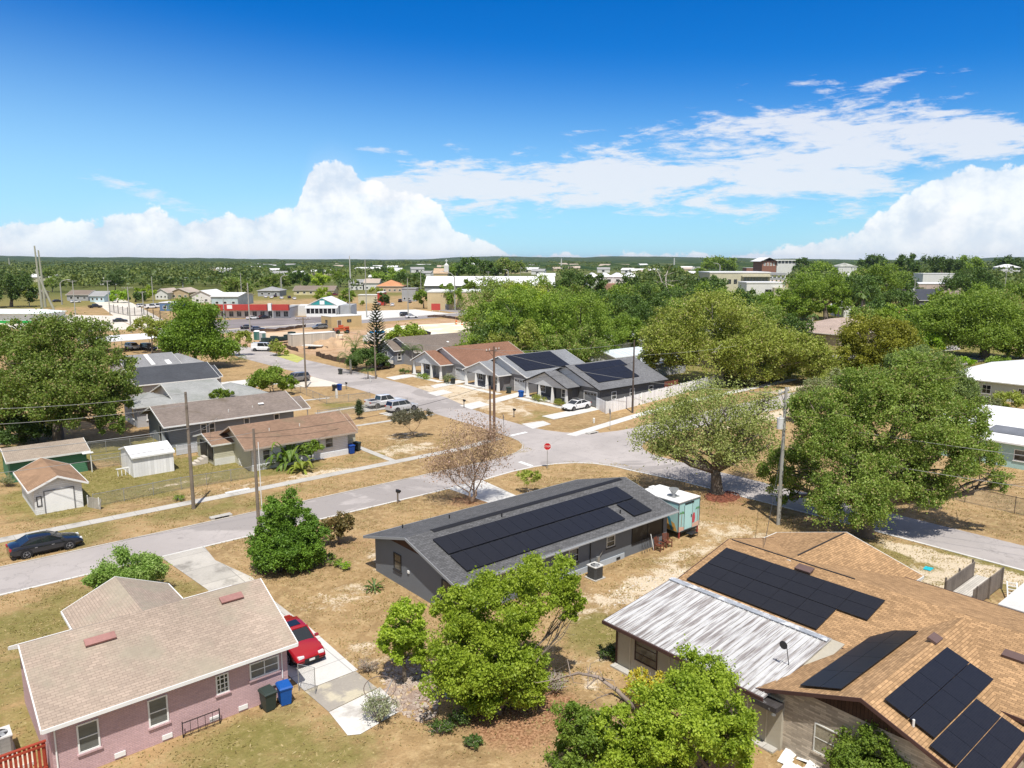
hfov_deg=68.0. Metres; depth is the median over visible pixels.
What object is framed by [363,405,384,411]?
driveway
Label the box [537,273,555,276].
house
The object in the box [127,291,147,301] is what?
tree
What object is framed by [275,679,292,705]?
wheeled bin
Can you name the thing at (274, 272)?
house
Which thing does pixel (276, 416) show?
window
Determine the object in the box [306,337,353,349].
dirt mound
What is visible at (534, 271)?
house
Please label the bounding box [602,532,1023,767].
ranch house
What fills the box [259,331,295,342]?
scrap truck
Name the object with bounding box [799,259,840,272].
tree
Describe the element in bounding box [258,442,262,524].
conduit pipe
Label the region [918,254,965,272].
tree
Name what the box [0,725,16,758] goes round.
air conditioner
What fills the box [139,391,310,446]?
house
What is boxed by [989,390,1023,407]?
shrub
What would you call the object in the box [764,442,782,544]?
power line
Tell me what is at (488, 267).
tree
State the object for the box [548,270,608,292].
tree
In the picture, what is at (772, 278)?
parking deck
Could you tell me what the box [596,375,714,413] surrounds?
vinyl fence
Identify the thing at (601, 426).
sidewalk
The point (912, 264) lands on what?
tree
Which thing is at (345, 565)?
border plant
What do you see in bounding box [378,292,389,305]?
tree
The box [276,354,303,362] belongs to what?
sod
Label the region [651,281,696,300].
tree
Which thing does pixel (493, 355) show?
utility pole
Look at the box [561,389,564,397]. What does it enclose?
window
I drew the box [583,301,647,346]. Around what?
tree
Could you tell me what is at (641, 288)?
tree
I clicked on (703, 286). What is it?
tree
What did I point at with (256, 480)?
utility pole
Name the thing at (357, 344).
palm
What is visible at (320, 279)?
tree
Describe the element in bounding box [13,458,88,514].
garage
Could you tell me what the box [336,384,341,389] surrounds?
wheeled bin
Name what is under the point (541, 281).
tree
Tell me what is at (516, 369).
cottage
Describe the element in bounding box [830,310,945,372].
tree
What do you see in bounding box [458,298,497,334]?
tree
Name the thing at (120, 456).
power line
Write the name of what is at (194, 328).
tree
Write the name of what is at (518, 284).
tree
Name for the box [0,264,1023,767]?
ground
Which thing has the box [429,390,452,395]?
driveway
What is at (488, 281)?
tree
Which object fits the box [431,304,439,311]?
sign board
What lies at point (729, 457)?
oak tree
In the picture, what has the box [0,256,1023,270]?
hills
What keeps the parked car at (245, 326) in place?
on the highway
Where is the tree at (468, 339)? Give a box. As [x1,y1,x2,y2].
[448,330,490,346]
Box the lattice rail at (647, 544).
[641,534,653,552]
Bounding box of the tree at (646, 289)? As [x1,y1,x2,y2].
[613,275,681,319]
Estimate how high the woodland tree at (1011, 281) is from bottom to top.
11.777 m
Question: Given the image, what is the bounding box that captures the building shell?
[321,314,361,327]
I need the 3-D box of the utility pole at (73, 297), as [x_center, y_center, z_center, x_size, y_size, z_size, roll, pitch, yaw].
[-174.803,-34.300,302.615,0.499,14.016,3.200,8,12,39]
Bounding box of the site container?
[288,331,335,346]
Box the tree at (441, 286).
[439,283,452,288]
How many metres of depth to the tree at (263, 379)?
123.16 m
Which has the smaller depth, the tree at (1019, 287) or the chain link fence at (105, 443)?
the chain link fence at (105, 443)
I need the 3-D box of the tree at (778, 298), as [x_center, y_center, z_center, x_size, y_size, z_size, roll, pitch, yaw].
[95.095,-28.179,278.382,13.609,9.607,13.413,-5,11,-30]
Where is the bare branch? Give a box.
[535,659,636,715]
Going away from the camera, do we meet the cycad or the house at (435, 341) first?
the cycad
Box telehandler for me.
[330,325,349,333]
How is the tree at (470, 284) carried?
on the ground at (516, 744)
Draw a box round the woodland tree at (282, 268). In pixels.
[279,265,289,270]
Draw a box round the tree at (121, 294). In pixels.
[106,289,129,302]
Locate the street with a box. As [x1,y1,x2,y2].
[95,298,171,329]
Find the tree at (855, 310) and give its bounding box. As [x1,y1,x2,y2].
[846,305,884,319]
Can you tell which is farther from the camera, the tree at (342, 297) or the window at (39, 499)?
the tree at (342, 297)
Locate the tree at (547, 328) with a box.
[519,288,580,349]
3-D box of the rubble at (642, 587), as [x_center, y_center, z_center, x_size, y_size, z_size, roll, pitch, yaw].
[9.149,13.803,51.450,8.806,0.052,3.157,-8,12,-40]
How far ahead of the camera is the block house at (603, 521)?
53.55 m
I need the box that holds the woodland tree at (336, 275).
[332,271,348,286]
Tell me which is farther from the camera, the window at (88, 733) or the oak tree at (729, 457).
the oak tree at (729, 457)
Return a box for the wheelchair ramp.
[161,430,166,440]
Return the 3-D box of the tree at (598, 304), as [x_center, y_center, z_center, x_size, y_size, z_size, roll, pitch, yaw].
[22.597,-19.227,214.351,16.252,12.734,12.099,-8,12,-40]
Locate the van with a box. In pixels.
[251,342,270,351]
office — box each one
[159,301,184,310]
[401,288,418,300]
[698,271,770,292]
[738,281,786,295]
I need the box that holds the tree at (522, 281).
[486,279,530,306]
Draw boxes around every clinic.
[897,282,960,294]
[913,273,954,281]
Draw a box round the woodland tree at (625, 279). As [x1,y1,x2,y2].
[615,273,642,292]
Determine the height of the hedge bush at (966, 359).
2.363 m
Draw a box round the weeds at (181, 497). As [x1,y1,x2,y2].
[173,494,184,500]
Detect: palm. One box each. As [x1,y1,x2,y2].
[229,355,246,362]
[337,348,365,373]
[338,329,367,367]
[359,367,374,378]
[400,343,423,372]
[806,313,818,320]
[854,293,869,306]
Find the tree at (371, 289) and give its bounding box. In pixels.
[368,287,382,293]
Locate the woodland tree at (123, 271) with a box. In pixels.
[114,269,128,275]
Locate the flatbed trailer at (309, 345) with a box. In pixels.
[302,344,325,348]
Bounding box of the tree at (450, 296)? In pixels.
[441,284,463,303]
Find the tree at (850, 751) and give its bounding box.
[821,719,916,767]
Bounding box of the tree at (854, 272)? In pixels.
[828,266,887,306]
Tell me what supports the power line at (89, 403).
attached to the utility pole at (190, 462)
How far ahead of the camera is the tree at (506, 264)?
966.53 m
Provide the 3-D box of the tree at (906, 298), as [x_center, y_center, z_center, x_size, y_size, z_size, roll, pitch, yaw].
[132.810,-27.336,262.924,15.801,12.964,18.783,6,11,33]
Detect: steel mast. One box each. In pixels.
[34,246,43,308]
[35,269,54,309]
[37,250,46,306]
[349,256,350,290]
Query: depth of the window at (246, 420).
95.05 m
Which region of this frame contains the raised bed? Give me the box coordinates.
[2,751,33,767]
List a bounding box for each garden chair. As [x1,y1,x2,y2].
[654,536,664,551]
[662,533,672,547]
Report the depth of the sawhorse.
78.13 m
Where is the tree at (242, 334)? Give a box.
[227,330,254,355]
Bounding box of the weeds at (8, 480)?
[0,475,15,486]
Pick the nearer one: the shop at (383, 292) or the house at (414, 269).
the shop at (383, 292)
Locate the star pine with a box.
[364,297,390,353]
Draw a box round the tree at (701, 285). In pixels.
[670,280,712,295]
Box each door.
[43,486,75,512]
[159,425,161,440]
[456,367,464,380]
[514,377,524,392]
[584,390,596,406]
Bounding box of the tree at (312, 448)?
[300,439,324,461]
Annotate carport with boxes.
[77,333,160,350]
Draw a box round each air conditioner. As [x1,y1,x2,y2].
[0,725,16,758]
[584,561,605,581]
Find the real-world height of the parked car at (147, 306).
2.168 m
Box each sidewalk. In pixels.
[0,437,501,542]
[566,379,796,435]
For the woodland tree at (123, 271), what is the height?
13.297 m
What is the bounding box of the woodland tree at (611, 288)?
[596,284,625,294]
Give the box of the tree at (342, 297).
[337,288,355,303]
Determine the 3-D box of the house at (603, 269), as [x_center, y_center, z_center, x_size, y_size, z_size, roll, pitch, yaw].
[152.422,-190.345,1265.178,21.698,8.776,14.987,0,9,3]
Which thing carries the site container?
on the ground at (516, 744)
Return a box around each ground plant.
[426,717,457,735]
[447,707,471,726]
[462,733,485,748]
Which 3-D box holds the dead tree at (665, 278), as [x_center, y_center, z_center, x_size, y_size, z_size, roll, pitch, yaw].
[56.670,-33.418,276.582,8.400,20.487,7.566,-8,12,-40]
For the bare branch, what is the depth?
34.29 m
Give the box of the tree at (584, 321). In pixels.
[560,309,595,347]
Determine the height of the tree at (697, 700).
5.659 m
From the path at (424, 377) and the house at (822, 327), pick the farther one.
the house at (822, 327)
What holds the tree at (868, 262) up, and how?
on the ground at (516, 744)
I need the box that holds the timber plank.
[225,488,249,493]
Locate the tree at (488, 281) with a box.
[463,275,513,305]
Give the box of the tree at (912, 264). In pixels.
[892,252,921,272]
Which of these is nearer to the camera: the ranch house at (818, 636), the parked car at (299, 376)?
the ranch house at (818, 636)
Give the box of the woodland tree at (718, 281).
[707,274,728,288]
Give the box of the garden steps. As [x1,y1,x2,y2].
[192,455,207,465]
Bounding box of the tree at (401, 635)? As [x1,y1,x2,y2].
[372,596,431,682]
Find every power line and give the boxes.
[0,393,185,408]
[0,428,187,451]
[2,433,248,472]
[6,405,183,423]
[204,428,338,437]
[255,383,491,433]
[305,320,478,349]
[495,343,629,350]
[497,351,784,393]
[508,362,632,379]
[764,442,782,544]
[785,446,1022,486]
[787,420,1023,455]
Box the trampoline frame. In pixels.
[363,676,395,718]
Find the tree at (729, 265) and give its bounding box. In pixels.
[700,254,737,270]
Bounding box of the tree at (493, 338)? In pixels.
[480,329,516,343]
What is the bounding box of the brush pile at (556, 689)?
[548,671,571,693]
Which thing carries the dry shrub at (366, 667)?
on the ground at (516, 744)
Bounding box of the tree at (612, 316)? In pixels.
[604,311,617,328]
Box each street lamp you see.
[59,279,69,304]
[440,271,455,309]
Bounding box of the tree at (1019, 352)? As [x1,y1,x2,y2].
[993,340,1023,358]
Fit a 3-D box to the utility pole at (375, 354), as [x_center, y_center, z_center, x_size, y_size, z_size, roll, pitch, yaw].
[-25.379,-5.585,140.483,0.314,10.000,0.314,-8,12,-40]
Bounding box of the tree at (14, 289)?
[0,269,38,306]
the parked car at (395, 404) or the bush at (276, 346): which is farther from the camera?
the bush at (276, 346)
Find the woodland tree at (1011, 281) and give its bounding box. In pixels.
[1004,278,1023,286]
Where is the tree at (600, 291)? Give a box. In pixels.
[587,286,607,299]
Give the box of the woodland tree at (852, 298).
[850,284,882,304]
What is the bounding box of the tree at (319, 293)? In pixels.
[312,286,332,299]
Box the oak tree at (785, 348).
[632,286,832,388]
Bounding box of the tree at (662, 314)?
[644,302,676,342]
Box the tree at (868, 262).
[854,252,889,268]
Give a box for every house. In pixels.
[8,576,298,767]
[30,274,58,281]
[65,290,94,300]
[89,291,116,301]
[110,352,203,371]
[120,362,222,396]
[124,378,267,427]
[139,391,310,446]
[155,288,175,299]
[172,287,199,298]
[193,411,357,471]
[257,287,286,295]
[273,271,288,274]
[293,286,338,294]
[309,270,333,275]
[348,279,363,289]
[363,279,382,289]
[363,477,678,611]
[376,280,406,291]
[378,332,478,365]
[410,267,423,272]
[421,271,433,275]
[521,267,539,272]
[531,269,545,274]
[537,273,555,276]
[588,333,643,360]
[596,356,685,375]
[597,267,609,272]
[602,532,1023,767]
[621,268,634,272]
[629,269,650,273]
[682,267,693,271]
[806,317,875,345]
[831,303,851,316]
[901,289,939,306]
[924,405,1023,469]
[956,360,1023,401]
[992,264,1020,272]
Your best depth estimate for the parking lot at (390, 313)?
311.24 m
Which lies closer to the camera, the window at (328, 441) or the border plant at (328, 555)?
the border plant at (328, 555)
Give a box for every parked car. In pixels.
[5,530,83,559]
[112,318,127,321]
[124,342,139,349]
[139,342,156,350]
[144,304,157,308]
[240,324,252,328]
[246,315,258,319]
[251,326,264,330]
[257,315,269,318]
[284,615,325,666]
[286,371,309,381]
[312,323,327,328]
[385,398,418,412]
[399,312,410,315]
[405,314,417,317]
[561,399,591,410]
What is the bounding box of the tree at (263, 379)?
[243,363,299,391]
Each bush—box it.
[0,414,26,442]
[0,419,43,446]
[24,413,51,441]
[207,388,234,397]
[244,484,334,573]
[268,339,290,355]
[343,346,389,369]
[372,362,394,369]
[382,321,427,339]
[398,367,410,373]
[416,373,429,378]
[441,373,455,382]
[531,394,547,402]
[553,398,565,405]
[596,643,615,661]
[614,666,664,705]
[956,356,977,365]
[984,355,1010,362]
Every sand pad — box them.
[244,331,344,339]
[380,322,474,334]
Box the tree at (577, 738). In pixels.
[539,699,617,767]
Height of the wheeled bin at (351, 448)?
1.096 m
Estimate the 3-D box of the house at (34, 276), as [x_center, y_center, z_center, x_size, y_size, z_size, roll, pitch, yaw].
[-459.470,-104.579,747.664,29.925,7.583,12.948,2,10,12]
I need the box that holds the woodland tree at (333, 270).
[329,268,339,274]
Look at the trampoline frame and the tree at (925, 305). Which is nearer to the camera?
the trampoline frame
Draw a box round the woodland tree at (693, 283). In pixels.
[688,277,720,292]
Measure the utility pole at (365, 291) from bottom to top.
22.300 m
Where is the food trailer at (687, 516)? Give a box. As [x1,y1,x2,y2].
[646,484,700,538]
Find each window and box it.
[36,496,41,506]
[76,718,102,756]
[147,694,170,730]
[200,423,206,432]
[209,422,214,431]
[215,672,230,697]
[229,311,233,316]
[244,417,249,423]
[249,654,280,682]
[262,449,269,460]
[274,413,279,419]
[297,444,303,453]
[325,437,333,448]
[393,552,401,573]
[440,579,450,599]
[478,373,482,380]
[499,568,516,579]
[540,385,545,392]
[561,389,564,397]
[568,547,578,562]
[606,535,615,549]
[611,391,616,399]
[631,518,663,545]
[634,640,657,670]
[811,722,840,764]
[981,384,991,394]
[1012,449,1023,462]
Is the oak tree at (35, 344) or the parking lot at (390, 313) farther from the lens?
the parking lot at (390, 313)
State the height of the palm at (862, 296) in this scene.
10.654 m
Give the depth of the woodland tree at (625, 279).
345.85 m
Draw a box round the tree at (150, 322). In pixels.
[126,315,170,352]
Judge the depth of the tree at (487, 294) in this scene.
229.13 m
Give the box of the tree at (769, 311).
[730,298,788,335]
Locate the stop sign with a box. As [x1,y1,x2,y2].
[544,443,550,467]
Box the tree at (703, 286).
[688,283,735,319]
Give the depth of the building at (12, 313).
264.11 m
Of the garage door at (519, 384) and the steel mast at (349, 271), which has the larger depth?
the steel mast at (349, 271)
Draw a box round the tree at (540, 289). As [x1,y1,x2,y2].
[514,281,550,302]
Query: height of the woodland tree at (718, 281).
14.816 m
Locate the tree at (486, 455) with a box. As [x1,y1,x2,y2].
[418,408,521,503]
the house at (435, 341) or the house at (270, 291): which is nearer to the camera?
the house at (435, 341)
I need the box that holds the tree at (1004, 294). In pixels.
[972,284,1023,309]
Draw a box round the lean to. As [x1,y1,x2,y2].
[998,583,1023,612]
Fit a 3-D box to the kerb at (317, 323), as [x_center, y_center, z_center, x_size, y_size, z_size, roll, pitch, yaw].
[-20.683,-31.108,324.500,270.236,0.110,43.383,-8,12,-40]
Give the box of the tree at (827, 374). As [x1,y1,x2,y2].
[814,365,847,403]
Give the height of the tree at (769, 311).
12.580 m
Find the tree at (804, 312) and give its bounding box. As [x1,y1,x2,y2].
[775,287,821,319]
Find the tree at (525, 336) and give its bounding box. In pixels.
[512,319,553,351]
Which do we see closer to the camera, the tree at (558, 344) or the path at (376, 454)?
the path at (376, 454)
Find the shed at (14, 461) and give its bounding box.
[0,437,92,482]
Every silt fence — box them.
[259,324,305,331]
[284,343,297,351]
[316,352,345,362]
[427,314,463,319]
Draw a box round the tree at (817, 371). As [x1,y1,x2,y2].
[797,343,858,378]
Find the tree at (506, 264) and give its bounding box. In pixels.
[490,256,528,275]
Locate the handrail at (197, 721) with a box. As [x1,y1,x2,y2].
[181,708,220,737]
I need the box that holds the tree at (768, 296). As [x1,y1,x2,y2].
[706,286,781,312]
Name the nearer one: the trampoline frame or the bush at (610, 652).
the trampoline frame
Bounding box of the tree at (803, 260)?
[792,257,811,269]
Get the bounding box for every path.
[315,405,364,413]
[356,414,433,425]
[360,446,394,460]
[406,374,443,381]
[455,385,500,394]
[515,397,560,407]
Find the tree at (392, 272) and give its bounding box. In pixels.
[370,265,408,281]
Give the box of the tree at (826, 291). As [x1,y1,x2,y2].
[775,265,855,319]
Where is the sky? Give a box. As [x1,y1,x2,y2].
[0,0,1023,259]
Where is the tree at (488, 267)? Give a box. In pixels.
[452,256,497,275]
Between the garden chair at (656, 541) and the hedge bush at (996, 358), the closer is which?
the garden chair at (656, 541)
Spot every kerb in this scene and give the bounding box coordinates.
[0,432,523,567]
[0,462,1023,595]
[218,313,454,330]
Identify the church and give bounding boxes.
[433,259,448,275]
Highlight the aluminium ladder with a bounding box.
[1006,581,1017,595]
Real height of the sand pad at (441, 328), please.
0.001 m
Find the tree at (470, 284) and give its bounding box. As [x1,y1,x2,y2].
[461,278,478,288]
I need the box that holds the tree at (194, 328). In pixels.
[151,293,243,362]
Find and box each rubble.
[381,657,439,722]
[602,570,683,606]
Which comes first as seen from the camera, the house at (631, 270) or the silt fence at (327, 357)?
the silt fence at (327, 357)
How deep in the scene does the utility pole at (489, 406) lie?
92.22 m
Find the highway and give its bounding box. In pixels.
[219,313,462,333]
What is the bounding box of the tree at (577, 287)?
[558,283,599,313]
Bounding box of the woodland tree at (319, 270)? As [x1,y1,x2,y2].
[316,268,324,273]
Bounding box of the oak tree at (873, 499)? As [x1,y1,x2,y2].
[749,346,1023,539]
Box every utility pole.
[71,280,75,314]
[107,281,110,314]
[124,287,131,332]
[184,392,195,508]
[247,283,250,331]
[252,428,260,525]
[295,317,308,387]
[365,266,366,316]
[374,327,376,378]
[407,278,408,313]
[486,346,499,441]
[489,386,490,438]
[631,340,634,412]
[776,387,788,524]
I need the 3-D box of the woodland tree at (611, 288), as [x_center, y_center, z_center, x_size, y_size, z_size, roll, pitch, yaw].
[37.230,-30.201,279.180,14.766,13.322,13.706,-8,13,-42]
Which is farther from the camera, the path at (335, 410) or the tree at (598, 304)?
the tree at (598, 304)
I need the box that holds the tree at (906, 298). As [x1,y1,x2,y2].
[869,287,920,308]
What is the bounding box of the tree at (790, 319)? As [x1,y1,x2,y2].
[777,312,815,334]
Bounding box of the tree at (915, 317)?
[874,301,929,347]
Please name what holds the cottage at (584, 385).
on the ground at (516, 744)
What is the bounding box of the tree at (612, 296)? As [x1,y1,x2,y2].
[600,291,639,328]
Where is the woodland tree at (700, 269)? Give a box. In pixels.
[695,267,707,272]
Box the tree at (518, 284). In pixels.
[504,281,558,317]
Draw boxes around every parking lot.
[214,317,320,328]
[357,309,446,318]
[438,310,467,311]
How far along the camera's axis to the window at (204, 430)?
91.70 m
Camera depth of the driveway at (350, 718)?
37.01 m
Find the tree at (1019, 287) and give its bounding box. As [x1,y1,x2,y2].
[996,280,1023,299]
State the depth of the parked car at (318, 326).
241.71 m
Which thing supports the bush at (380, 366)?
on the ground at (516, 744)
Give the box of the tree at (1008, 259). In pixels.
[991,254,1023,269]
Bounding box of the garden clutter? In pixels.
[777,748,819,767]
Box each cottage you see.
[410,341,523,380]
[462,349,583,392]
[522,357,668,406]
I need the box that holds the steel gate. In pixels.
[297,664,315,693]
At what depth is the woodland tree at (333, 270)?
953.59 m
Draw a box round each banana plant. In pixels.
[265,451,296,471]
[269,442,312,471]
[287,458,313,474]
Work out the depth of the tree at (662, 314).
177.78 m
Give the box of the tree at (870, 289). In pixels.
[838,271,884,304]
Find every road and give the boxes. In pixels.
[0,345,1023,593]
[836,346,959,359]
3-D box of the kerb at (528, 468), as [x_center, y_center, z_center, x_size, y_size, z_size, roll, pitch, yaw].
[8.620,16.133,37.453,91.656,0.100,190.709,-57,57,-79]
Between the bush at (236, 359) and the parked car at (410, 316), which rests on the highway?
the parked car at (410, 316)
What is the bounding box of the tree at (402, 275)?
[390,270,425,287]
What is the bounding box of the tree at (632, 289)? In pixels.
[616,285,664,324]
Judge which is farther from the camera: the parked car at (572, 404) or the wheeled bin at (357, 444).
the parked car at (572, 404)
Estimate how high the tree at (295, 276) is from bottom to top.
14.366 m
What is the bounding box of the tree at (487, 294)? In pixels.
[454,284,499,323]
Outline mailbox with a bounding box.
[396,489,400,502]
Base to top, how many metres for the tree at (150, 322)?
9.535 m
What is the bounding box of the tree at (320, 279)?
[298,272,331,285]
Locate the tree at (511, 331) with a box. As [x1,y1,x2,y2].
[469,320,523,343]
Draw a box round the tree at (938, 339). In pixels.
[921,331,950,351]
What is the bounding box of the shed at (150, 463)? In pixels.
[118,440,174,477]
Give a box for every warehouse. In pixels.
[424,276,554,290]
[427,289,494,309]
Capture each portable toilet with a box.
[253,330,259,339]
[259,331,265,340]
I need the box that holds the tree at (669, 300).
[644,295,687,319]
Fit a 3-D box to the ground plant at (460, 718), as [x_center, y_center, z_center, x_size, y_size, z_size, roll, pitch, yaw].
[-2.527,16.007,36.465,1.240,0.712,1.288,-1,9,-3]
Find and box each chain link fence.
[87,435,153,452]
[91,452,120,467]
[92,466,254,503]
[294,385,369,403]
[317,398,407,413]
[933,484,1023,514]
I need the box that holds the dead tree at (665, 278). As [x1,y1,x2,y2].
[656,264,678,300]
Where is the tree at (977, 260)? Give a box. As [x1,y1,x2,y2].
[954,254,987,272]
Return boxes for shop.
[204,303,297,317]
[298,296,356,316]
[377,291,386,304]
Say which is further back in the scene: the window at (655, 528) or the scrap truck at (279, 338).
the scrap truck at (279, 338)
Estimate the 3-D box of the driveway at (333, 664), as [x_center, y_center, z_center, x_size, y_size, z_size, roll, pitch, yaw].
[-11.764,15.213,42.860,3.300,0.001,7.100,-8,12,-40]
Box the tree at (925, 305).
[905,299,938,311]
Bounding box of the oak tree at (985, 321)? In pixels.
[912,282,1023,357]
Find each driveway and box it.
[161,547,293,616]
[221,380,274,384]
[287,623,356,690]
[288,377,345,386]
[305,671,376,711]
[329,687,402,734]
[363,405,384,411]
[379,408,422,415]
[386,374,410,379]
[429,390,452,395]
[431,380,464,387]
[451,480,514,502]
[460,401,488,408]
[491,392,525,402]
[523,421,549,428]
[543,407,597,418]
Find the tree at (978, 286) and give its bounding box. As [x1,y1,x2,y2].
[955,279,990,294]
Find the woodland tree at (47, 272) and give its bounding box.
[39,268,56,277]
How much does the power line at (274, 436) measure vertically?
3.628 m
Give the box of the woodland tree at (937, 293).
[924,287,950,302]
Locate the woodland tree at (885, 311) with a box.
[863,302,901,320]
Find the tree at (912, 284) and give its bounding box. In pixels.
[891,271,925,291]
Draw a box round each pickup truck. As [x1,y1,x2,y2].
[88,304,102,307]
[364,393,402,408]
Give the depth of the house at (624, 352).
154.42 m
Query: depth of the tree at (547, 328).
159.08 m
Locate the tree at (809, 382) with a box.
[788,366,849,411]
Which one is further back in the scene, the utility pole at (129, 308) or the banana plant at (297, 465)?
the utility pole at (129, 308)
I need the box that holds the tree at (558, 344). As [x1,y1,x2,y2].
[522,333,570,352]
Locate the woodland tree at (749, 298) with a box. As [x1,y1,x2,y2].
[731,285,765,305]
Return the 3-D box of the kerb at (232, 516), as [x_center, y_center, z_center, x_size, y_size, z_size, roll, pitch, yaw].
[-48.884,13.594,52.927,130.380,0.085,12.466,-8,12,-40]
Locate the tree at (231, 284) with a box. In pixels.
[221,274,253,293]
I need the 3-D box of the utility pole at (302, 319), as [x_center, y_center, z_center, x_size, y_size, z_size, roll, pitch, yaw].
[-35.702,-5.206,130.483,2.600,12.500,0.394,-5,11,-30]
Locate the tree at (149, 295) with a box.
[134,285,156,300]
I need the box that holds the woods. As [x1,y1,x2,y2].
[0,260,1023,291]
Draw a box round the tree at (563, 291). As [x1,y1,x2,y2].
[553,283,589,310]
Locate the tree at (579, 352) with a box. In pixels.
[559,321,612,362]
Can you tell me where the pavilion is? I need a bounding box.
[834,263,857,273]
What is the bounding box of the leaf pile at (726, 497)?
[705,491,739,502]
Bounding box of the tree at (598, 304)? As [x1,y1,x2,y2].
[578,297,613,313]
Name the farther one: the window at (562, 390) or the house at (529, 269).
the house at (529, 269)
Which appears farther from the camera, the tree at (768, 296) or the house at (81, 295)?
the house at (81, 295)
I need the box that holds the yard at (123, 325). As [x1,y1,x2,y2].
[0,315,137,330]
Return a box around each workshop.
[190,289,221,302]
[210,292,254,303]
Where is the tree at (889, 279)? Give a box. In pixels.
[857,260,916,303]
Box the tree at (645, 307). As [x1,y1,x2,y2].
[612,298,667,331]
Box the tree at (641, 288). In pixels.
[629,282,672,300]
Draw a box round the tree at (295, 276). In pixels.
[286,270,311,285]
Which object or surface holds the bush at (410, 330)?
on the ground at (516, 744)
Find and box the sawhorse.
[116,467,129,474]
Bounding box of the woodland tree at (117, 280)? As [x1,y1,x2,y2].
[102,272,124,289]
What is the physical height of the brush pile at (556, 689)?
1.139 m
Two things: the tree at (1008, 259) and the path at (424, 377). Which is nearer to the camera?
the path at (424, 377)
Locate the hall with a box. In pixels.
[584,272,637,289]
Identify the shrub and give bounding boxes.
[80,541,171,588]
[321,511,354,543]
[355,656,379,672]
[360,687,399,722]
[409,627,443,672]
[974,395,1002,405]
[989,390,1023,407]
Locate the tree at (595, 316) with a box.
[543,286,633,361]
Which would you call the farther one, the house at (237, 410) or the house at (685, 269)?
the house at (685, 269)
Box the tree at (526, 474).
[515,469,541,491]
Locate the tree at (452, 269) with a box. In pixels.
[441,263,464,275]
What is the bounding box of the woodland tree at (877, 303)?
[849,298,905,318]
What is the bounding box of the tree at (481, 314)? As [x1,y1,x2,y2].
[477,299,524,328]
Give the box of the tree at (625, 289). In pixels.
[602,282,648,314]
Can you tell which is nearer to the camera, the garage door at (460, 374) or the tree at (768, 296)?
the garage door at (460, 374)
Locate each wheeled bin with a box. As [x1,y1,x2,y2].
[258,684,277,711]
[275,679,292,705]
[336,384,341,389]
[348,443,354,453]
[353,441,361,450]
[506,387,511,392]
[518,390,523,396]
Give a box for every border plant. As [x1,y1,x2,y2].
[324,552,335,560]
[326,558,342,566]
[336,561,351,569]
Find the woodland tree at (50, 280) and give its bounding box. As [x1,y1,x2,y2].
[43,275,61,291]
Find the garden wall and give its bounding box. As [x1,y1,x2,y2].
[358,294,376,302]
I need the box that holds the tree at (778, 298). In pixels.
[767,295,790,313]
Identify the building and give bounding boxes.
[0,309,65,322]
[742,268,752,270]
[752,257,795,274]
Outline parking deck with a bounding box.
[770,272,785,286]
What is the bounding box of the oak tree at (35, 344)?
[0,306,143,441]
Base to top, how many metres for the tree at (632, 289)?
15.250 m
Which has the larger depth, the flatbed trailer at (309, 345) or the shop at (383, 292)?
the shop at (383, 292)
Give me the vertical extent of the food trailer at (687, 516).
3.660 m
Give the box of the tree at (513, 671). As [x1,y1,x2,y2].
[410,550,587,722]
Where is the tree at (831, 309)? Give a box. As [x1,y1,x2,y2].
[814,301,841,317]
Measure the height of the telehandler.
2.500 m
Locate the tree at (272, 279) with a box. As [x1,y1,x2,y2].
[253,271,291,288]
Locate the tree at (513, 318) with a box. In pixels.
[480,283,557,341]
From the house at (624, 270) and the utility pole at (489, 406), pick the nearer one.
the utility pole at (489, 406)
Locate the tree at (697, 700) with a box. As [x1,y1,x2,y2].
[584,634,762,767]
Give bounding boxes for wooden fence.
[0,739,47,767]
[87,495,100,509]
[176,442,197,454]
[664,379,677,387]
[944,559,1004,599]
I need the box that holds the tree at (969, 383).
[878,339,985,402]
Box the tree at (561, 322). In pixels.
[529,303,581,340]
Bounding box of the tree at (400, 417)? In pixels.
[387,407,434,437]
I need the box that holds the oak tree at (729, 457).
[617,363,794,494]
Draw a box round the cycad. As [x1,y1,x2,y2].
[362,578,384,592]
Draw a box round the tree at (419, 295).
[413,289,426,308]
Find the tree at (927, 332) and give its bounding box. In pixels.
[904,307,956,349]
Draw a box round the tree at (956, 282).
[933,264,1006,295]
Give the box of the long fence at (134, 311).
[110,304,166,319]
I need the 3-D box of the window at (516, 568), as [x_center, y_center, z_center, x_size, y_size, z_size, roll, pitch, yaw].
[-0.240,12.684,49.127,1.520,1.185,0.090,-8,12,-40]
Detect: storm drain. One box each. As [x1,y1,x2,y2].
[209,512,231,519]
[585,431,598,434]
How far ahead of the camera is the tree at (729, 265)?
1305.19 m
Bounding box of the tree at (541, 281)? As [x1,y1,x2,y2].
[526,272,555,295]
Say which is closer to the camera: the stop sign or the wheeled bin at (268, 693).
the wheeled bin at (268, 693)
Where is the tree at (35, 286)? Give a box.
[21,283,38,296]
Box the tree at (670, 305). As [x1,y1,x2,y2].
[655,301,705,335]
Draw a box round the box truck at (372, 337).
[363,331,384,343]
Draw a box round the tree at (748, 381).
[713,350,781,386]
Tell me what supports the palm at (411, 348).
on the ground at (516, 744)
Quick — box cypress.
[353,399,365,418]
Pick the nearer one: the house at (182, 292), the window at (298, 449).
the window at (298, 449)
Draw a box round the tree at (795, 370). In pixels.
[756,325,807,379]

